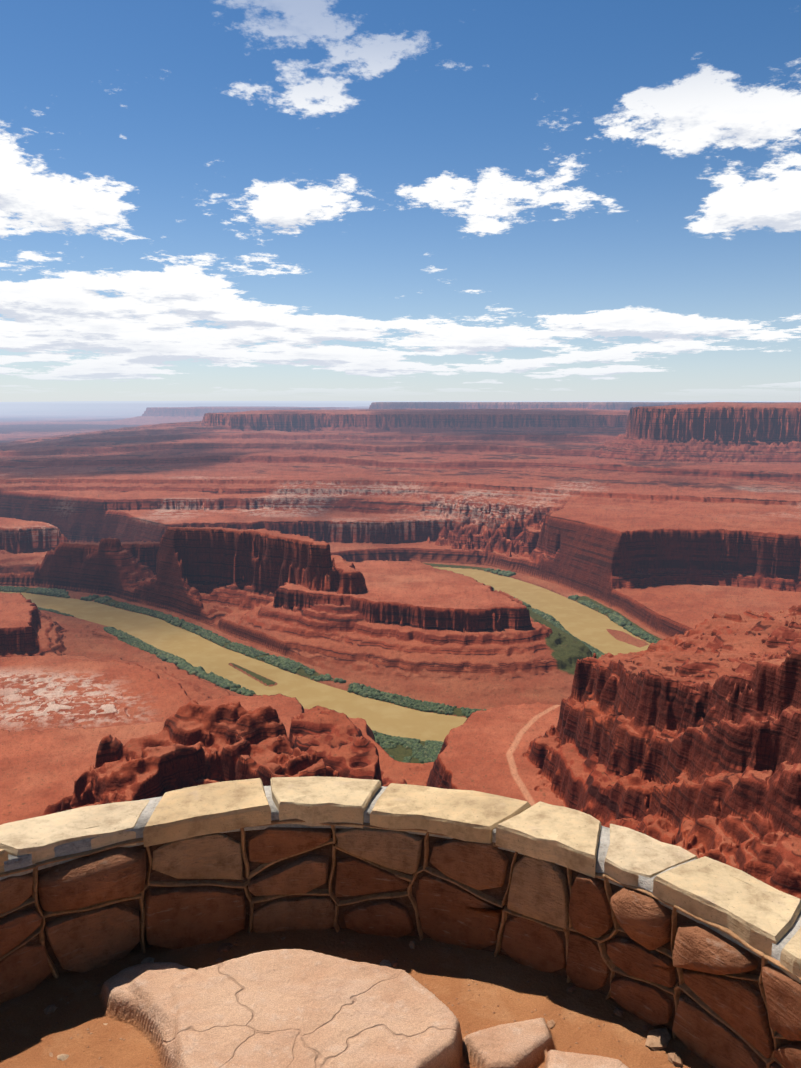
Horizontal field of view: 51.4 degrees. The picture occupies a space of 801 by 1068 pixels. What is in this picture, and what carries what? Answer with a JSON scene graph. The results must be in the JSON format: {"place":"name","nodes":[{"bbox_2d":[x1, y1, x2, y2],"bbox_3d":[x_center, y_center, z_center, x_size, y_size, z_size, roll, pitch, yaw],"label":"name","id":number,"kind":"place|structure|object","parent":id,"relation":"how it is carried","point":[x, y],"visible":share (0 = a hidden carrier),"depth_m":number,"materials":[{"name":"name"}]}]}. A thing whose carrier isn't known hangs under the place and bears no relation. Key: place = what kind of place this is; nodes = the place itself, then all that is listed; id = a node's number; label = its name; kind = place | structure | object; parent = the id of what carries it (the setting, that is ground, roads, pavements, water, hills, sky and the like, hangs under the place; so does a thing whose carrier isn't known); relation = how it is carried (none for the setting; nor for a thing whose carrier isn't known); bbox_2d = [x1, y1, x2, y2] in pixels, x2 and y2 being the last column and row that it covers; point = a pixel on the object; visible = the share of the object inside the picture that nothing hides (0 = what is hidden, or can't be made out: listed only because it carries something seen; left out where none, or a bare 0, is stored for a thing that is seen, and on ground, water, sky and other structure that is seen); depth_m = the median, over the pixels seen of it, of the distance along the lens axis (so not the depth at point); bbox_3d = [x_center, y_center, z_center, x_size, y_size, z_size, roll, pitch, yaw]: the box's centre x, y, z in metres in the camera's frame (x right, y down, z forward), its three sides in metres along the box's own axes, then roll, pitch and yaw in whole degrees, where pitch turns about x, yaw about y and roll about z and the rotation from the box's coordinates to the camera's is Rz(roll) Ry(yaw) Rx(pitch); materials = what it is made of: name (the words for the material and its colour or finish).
{"place":"outdoors","nodes":[
{"label":"outdoors","id":0,"kind":"place"},
{"bbox_2d":[2,567,649,741],"bbox_3d":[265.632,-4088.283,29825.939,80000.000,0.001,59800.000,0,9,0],"label":"river","id":1,"kind":"structure","parent":0,"point":[587,625],"depth_m":2065.21,"materials":[{"name":"liquid"}]},
{"bbox_2d":[0,928,713,1067],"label":"rocky ground","id":2,"kind":"structure","parent":0,"point":[325,998],"depth_m":2.42,"materials":[{"name":"brown stone"}]},
{"bbox_2d":[44,937,682,1065],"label":"pebbles","id":3,"kind":"object","parent":2,"relation":"on","point":[658,1038],"visible":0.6,"depth_m":2.42,"materials":[{"name":"brown stone"}]},
{"bbox_2d":[0,828,800,1064],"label":"joint","id":4,"kind":"object","parent":2,"relation":"on","point":[498,893],"visible":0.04,"depth_m":2.76,"materials":[{"name":"brown concrete"}]},
{"bbox_2d":[0,776,800,982],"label":"wall capstones","id":5,"kind":"object","parent":4,"relation":"on","point":[750,910],"depth_m":2.70,"materials":[{"name":"beige stone"}]},
{"bbox_2d":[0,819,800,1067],"bbox_3d":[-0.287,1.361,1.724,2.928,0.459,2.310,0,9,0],"label":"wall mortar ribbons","id":6,"kind":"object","parent":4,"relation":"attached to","point":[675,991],"depth_m":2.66},
{"bbox_2d":[0,786,800,969],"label":"mortar joints","id":7,"kind":"object","parent":4,"relation":"on","point":[83,845],"depth_m":2.61,"materials":[{"name":"grey concrete"}]},
{"bbox_2d":[0,401,800,898],"bbox_3d":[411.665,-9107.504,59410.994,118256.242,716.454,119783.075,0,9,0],"label":"terrain","id":8,"kind":"structure","parent":0,"point":[322,537],"depth_m":2298.95,"materials":[{"name":"red stone"}]},
{"bbox_2d":[0,568,658,762],"bbox_3d":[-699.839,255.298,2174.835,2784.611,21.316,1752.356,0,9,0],"label":"riverbank thickets","id":9,"kind":"object","parent":8,"relation":"on","point":[429,751],"visible":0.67,"depth_m":1955.52,"materials":[{"name":"green plant"}]},
{"bbox_2d":[0,827,800,1067],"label":"stone wall","id":10,"kind":"structure","parent":0,"point":[189,916],"depth_m":2.65,"materials":[{"name":"brown stone"}]},
{"bbox_2d":[0,0,800,401],"label":"sky","id":11,"kind":"structure","parent":0,"point":[201,200],"materials":[{"name":"blue"}]}
]}

